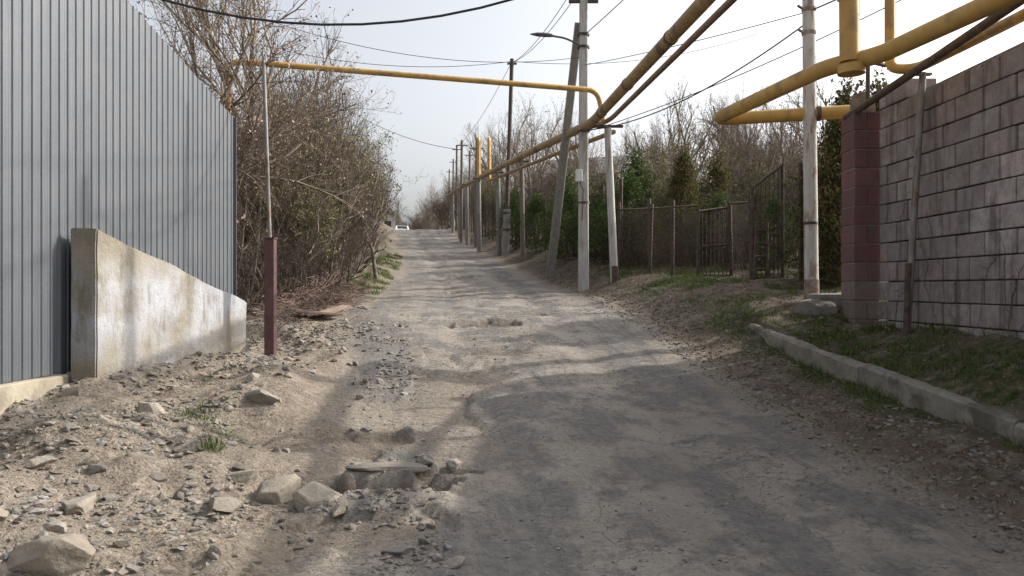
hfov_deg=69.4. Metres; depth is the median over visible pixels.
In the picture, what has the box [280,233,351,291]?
brushwood
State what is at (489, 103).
power line
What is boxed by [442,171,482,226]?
shrub
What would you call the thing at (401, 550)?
rock
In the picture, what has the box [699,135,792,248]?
shrub
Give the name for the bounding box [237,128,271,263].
shrub
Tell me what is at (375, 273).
dead tree trunk
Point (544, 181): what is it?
shrub
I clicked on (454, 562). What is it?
rock
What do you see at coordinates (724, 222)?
shrub
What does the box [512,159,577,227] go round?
shrub
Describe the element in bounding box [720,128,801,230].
shrub
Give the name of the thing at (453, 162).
utility pole
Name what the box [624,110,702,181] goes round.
bare tree
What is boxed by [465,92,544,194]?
bare tree
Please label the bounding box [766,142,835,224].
shrub
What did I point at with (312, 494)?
rock
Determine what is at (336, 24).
power line
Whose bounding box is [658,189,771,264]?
shrub
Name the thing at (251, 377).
rock
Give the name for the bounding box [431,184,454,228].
shrub
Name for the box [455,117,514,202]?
bare tree
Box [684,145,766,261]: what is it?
green bush
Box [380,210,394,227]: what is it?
walls
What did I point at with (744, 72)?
power line
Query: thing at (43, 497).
gravel
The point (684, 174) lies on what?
thuja tree
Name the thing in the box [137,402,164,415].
rock
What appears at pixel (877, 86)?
tree
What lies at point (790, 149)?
shrub
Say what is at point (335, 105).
bare tree
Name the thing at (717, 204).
green bush
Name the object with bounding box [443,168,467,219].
shrub
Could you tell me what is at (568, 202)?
green bush
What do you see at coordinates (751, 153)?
bare tree
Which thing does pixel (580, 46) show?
utility pole
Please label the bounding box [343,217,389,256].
brushwood
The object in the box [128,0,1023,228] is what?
sky
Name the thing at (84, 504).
rock
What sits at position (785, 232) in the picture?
shrub
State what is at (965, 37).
rusty water pipe
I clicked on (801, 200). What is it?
metal gate
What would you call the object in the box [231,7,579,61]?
power line
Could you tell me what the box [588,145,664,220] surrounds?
shrub
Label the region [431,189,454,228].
shrub
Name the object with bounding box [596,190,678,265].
shrub
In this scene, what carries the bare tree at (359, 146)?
on the ground at (308, 412)
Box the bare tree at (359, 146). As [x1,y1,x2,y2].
[344,122,376,166]
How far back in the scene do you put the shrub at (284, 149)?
18.14 m
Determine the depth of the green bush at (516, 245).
31.37 m
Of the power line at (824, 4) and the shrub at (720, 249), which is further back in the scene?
the shrub at (720, 249)
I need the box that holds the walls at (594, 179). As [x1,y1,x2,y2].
[532,162,630,192]
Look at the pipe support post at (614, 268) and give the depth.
16.92 m
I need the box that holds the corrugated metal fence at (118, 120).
[0,0,236,382]
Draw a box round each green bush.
[482,186,533,249]
[501,189,560,253]
[533,168,598,254]
[539,180,599,264]
[566,172,626,255]
[569,189,632,264]
[575,164,667,265]
[589,143,679,259]
[626,210,679,267]
[677,187,754,265]
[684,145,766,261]
[727,178,796,261]
[742,190,797,266]
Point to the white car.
(401, 227)
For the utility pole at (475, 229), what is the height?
5.802 m
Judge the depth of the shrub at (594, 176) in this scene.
35.73 m
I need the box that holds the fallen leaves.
[238,260,1023,540]
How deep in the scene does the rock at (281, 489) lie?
5.34 m
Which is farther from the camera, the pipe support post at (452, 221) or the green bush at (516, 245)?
the pipe support post at (452, 221)
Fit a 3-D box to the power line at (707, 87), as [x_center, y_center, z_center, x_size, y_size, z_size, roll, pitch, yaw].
[3.076,-3.757,14.350,0.024,0.510,7.062,0,0,-23]
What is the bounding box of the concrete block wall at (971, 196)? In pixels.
[879,42,1023,338]
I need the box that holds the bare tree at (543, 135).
[492,97,575,229]
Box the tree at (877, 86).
[795,67,891,251]
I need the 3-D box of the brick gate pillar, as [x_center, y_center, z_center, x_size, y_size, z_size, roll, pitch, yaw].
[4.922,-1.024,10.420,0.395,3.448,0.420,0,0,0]
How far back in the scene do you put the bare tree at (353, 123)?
25.99 m
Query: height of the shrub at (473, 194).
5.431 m
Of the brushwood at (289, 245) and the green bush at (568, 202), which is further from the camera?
the green bush at (568, 202)
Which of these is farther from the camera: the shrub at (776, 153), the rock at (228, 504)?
the shrub at (776, 153)
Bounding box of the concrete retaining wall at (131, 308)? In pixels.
[71,228,246,382]
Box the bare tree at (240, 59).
[128,0,331,226]
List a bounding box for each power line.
[161,0,512,25]
[225,34,509,66]
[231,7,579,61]
[341,105,452,148]
[456,66,509,146]
[507,3,570,63]
[513,0,565,61]
[515,33,758,63]
[586,0,622,33]
[586,13,801,64]
[586,26,801,130]
[587,0,900,131]
[813,0,835,9]
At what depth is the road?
6.17 m
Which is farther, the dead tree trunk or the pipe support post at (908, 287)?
the dead tree trunk
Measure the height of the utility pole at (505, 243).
8.503 m
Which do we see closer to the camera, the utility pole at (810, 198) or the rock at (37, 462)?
the rock at (37, 462)
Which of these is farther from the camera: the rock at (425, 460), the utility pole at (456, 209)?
the utility pole at (456, 209)
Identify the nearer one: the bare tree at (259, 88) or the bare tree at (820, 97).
the bare tree at (259, 88)
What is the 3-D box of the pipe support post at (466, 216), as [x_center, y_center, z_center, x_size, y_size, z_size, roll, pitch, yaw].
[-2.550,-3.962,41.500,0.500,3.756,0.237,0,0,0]
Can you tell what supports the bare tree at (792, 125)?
on the ground at (308, 412)
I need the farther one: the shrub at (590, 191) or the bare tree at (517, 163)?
the bare tree at (517, 163)
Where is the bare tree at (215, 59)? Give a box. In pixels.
[139,0,367,280]
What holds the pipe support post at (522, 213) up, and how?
on the ground at (308, 412)
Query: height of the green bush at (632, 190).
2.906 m
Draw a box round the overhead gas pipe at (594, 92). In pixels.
[225,59,605,121]
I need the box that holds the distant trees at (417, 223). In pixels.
[382,78,842,229]
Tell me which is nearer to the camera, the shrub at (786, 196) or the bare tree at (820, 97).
the shrub at (786, 196)
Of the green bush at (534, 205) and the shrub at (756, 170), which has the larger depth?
the green bush at (534, 205)
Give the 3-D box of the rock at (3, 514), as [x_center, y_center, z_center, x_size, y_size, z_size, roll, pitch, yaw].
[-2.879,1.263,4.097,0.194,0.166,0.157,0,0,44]
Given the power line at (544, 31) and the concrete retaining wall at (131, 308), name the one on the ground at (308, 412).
the concrete retaining wall at (131, 308)
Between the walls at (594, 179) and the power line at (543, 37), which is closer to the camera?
the power line at (543, 37)
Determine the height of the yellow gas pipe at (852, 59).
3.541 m
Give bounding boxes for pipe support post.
[449,191,454,232]
[455,188,459,238]
[462,184,470,245]
[473,178,483,251]
[495,172,503,255]
[516,161,527,261]
[592,125,622,282]
[903,72,931,335]
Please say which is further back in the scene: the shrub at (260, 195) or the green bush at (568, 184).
the green bush at (568, 184)
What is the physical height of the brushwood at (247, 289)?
1.431 m
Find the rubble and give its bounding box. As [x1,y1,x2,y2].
[0,323,397,564]
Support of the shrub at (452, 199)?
on the ground at (308, 412)
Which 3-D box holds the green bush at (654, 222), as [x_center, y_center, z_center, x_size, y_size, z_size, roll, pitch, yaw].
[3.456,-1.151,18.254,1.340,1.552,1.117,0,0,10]
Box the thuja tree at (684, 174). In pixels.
[641,141,727,266]
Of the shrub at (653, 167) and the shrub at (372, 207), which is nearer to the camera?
the shrub at (372, 207)
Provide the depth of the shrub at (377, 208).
30.47 m
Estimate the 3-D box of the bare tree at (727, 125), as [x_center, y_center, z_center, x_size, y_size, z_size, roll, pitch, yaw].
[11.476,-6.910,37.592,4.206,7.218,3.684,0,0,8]
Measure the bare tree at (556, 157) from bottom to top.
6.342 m
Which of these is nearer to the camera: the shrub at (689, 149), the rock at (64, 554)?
the rock at (64, 554)
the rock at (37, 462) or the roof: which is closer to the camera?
the rock at (37, 462)
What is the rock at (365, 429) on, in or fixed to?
on the road
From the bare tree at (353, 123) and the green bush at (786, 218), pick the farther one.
the bare tree at (353, 123)
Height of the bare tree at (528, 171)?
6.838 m
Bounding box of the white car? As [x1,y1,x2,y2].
[394,226,408,228]
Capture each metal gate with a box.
[699,206,729,275]
[751,164,783,279]
[798,163,803,279]
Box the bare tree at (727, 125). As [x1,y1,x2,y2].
[696,85,774,173]
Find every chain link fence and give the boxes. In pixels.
[463,178,622,264]
[618,199,699,276]
[728,199,750,279]
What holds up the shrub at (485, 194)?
on the ground at (308, 412)
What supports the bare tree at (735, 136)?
on the ground at (308, 412)
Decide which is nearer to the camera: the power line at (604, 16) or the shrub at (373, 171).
the power line at (604, 16)
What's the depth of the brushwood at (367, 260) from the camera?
22.38 m
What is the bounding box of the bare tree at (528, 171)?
[487,101,555,209]
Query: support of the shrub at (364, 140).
on the ground at (308, 412)
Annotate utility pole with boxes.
[450,159,455,188]
[452,146,459,229]
[456,140,467,241]
[466,151,474,231]
[470,143,483,247]
[502,58,516,254]
[530,0,597,291]
[797,0,818,294]
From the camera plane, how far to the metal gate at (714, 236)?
15.32 m
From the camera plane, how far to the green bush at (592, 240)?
20.78 m
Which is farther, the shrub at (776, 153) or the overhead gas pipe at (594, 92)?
the shrub at (776, 153)
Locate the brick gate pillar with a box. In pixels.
[841,92,880,324]
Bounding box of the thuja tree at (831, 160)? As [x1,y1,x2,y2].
[774,93,885,287]
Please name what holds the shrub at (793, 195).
on the ground at (308, 412)
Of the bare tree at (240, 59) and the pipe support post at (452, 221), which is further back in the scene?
the pipe support post at (452, 221)
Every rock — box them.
[0,507,8,520]
[6,533,95,575]
[25,455,56,468]
[39,415,63,418]
[58,387,78,396]
[62,492,95,514]
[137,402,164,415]
[172,439,199,451]
[209,497,243,512]
[225,469,258,485]
[244,389,278,404]
[246,373,259,381]
[255,474,300,503]
[292,481,341,512]
[332,503,345,517]
[360,427,372,431]
[381,545,419,555]
[416,456,433,465]
[441,556,464,568]
[446,458,462,471]
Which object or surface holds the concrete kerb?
on the ground at (308, 412)
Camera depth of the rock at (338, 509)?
5.07 m
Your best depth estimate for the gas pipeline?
13.71 m
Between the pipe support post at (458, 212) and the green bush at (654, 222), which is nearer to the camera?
the green bush at (654, 222)
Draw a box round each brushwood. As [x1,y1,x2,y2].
[237,203,289,306]
[237,207,331,292]
[237,233,321,305]
[237,239,285,313]
[239,199,336,277]
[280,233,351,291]
[285,214,350,268]
[306,220,374,281]
[324,215,384,272]
[338,214,386,263]
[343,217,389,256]
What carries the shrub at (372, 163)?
on the ground at (308, 412)
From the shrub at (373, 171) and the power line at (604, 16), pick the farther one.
the shrub at (373, 171)
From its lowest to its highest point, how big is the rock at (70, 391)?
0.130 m
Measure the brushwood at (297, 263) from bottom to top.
1.431 m
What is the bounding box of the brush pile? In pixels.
[239,265,372,319]
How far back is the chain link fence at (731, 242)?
14.95 m
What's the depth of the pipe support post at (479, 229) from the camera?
35.21 m
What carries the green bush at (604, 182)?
on the ground at (308, 412)
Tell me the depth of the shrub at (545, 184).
35.05 m
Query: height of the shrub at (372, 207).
3.459 m
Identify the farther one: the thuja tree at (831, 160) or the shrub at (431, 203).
the shrub at (431, 203)
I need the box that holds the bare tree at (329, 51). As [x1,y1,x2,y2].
[247,0,374,154]
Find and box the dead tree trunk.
[363,227,377,278]
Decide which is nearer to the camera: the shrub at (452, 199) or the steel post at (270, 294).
the steel post at (270, 294)
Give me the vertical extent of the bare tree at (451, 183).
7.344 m
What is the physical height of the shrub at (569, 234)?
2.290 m
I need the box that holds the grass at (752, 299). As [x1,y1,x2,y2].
[174,252,1023,451]
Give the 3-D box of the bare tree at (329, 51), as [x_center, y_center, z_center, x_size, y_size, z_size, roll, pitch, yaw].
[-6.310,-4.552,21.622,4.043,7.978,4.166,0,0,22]
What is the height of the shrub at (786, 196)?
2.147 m
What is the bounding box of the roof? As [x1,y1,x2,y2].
[531,155,633,177]
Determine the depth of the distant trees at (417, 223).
38.09 m
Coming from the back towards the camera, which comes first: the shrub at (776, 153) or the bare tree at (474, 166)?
the bare tree at (474, 166)
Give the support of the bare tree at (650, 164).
on the ground at (308, 412)
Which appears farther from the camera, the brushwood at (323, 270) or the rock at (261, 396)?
the brushwood at (323, 270)
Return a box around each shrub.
[184,53,320,293]
[231,80,335,273]
[234,54,366,257]
[237,111,373,285]
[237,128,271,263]
[237,132,360,294]
[242,44,378,273]
[261,86,397,268]
[288,144,392,272]
[312,102,398,248]
[331,159,391,243]
[336,130,403,256]
[349,124,393,236]
[359,165,395,231]
[422,175,450,229]
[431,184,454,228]
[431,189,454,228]
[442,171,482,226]
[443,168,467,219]
[446,165,512,222]
[459,150,510,231]
[469,163,527,234]
[482,170,544,230]
[494,171,555,240]
[509,163,593,242]
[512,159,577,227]
[526,165,601,246]
[548,158,616,201]
[549,149,631,249]
[561,197,670,258]
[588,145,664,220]
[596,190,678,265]
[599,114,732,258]
[615,146,674,246]
[642,129,734,197]
[655,146,762,249]
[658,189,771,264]
[662,213,741,266]
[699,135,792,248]
[704,129,797,255]
[705,199,797,268]
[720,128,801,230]
[732,186,796,263]
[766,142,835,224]
[771,120,825,208]
[771,206,826,267]
[776,152,823,260]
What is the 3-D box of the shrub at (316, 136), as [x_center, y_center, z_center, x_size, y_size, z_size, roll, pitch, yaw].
[-5.150,-3.195,18.724,3.479,5.974,3.854,0,0,28]
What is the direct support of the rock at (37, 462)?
on the ground at (308, 412)
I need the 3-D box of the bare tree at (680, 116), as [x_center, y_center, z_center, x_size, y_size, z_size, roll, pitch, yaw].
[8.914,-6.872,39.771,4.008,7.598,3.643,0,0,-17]
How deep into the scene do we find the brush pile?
14.35 m
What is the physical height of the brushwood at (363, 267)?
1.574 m
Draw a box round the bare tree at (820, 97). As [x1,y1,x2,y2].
[797,78,850,141]
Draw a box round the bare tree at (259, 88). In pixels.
[131,0,424,248]
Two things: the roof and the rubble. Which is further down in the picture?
the rubble
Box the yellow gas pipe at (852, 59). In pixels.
[714,0,1023,125]
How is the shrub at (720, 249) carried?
on the ground at (308, 412)
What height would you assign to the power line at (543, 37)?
2.388 m
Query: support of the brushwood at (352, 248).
on the ground at (308, 412)
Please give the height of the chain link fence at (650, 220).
2.152 m
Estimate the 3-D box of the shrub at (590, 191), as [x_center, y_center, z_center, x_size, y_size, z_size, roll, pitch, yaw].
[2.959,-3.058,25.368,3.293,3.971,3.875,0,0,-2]
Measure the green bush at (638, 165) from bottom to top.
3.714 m
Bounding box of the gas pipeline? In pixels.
[447,0,736,196]
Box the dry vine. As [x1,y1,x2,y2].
[883,199,1023,338]
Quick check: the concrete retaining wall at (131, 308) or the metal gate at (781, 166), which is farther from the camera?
the metal gate at (781, 166)
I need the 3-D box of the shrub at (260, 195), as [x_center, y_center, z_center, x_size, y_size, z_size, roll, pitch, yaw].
[-5.285,-2.136,14.740,3.218,4.888,3.638,0,0,8]
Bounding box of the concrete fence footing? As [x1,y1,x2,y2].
[0,374,68,414]
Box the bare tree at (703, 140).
[648,75,743,191]
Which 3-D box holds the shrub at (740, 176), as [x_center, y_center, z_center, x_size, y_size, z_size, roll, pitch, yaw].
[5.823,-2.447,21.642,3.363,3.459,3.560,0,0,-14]
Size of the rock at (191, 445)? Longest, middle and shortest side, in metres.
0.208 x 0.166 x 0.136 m
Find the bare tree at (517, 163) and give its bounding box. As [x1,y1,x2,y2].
[497,128,545,190]
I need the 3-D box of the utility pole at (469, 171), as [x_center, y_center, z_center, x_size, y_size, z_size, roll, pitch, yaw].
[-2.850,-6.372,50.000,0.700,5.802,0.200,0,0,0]
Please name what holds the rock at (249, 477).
on the ground at (308, 412)
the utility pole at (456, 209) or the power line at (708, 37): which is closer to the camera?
the power line at (708, 37)
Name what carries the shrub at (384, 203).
on the ground at (308, 412)
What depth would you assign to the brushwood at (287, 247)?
16.99 m
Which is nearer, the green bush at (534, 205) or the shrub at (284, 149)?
the shrub at (284, 149)
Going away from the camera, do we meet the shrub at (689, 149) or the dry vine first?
the dry vine
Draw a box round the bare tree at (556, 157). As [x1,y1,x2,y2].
[530,107,601,189]
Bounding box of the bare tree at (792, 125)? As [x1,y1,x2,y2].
[766,84,830,174]
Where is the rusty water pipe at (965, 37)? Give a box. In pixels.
[843,0,1023,119]
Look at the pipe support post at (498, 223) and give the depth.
31.41 m
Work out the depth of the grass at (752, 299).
9.05 m
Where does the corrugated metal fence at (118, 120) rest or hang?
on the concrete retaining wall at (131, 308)
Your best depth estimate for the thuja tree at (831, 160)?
12.50 m
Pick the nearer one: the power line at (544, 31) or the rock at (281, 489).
the rock at (281, 489)
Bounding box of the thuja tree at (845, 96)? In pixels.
[775,77,886,278]
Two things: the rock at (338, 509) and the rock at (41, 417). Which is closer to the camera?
the rock at (338, 509)
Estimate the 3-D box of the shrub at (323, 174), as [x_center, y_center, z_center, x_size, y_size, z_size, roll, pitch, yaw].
[-4.952,-1.962,16.739,3.572,4.070,4.135,0,0,-9]
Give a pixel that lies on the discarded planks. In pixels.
(331, 311)
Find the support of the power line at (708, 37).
attached to the utility pole at (810, 198)
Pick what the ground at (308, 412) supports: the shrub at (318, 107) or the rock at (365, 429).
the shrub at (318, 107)
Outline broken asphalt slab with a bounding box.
[345,462,430,473]
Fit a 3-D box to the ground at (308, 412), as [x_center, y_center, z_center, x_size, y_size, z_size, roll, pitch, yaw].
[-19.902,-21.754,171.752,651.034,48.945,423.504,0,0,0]
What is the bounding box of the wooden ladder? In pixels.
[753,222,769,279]
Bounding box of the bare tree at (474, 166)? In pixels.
[458,144,486,184]
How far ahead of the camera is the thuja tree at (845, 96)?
13.13 m
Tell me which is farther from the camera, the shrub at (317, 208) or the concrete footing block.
the shrub at (317, 208)
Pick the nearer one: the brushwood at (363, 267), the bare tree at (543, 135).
the brushwood at (363, 267)
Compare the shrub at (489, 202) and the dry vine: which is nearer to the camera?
the dry vine
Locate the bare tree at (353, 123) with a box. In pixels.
[288,76,382,184]
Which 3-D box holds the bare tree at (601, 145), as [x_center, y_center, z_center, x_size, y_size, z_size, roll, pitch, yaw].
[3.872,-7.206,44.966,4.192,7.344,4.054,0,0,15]
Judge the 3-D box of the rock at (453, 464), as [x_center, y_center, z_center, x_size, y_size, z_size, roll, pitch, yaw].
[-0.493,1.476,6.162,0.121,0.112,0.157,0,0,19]
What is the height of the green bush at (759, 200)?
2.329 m
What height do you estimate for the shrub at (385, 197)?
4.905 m
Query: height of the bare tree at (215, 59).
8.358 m
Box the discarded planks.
[294,304,350,315]
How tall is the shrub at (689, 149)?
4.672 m
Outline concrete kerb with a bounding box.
[749,323,1023,446]
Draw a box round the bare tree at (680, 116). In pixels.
[642,92,710,169]
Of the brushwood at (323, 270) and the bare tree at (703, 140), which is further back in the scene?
the bare tree at (703, 140)
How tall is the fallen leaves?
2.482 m
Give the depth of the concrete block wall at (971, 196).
8.41 m
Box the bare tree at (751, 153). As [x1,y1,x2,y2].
[724,108,802,192]
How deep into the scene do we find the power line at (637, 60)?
33.27 m
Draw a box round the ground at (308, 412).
[0,222,1023,575]
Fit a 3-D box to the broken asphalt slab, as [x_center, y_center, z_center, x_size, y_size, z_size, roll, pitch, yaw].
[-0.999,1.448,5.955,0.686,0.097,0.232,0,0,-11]
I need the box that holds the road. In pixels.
[294,229,1023,575]
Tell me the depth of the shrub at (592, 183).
28.19 m
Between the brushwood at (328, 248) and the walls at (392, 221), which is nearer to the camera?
the brushwood at (328, 248)
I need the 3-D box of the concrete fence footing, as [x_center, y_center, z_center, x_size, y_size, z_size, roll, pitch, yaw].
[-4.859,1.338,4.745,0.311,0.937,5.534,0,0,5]
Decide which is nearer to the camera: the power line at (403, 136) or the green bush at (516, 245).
the green bush at (516, 245)
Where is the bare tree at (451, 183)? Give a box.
[440,160,472,223]
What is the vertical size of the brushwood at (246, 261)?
2.004 m
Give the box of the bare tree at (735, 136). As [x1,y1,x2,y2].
[687,122,758,186]
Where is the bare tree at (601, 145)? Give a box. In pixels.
[544,122,604,173]
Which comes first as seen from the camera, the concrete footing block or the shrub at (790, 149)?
the concrete footing block
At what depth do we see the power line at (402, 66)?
30.64 m
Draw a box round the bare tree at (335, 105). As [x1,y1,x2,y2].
[283,55,394,158]
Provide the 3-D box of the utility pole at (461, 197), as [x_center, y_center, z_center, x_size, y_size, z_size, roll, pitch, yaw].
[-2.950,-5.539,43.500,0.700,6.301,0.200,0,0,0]
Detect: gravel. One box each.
[0,305,454,575]
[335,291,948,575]
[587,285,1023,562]
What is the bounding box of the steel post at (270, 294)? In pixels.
[262,59,277,355]
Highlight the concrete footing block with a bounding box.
[794,293,841,315]

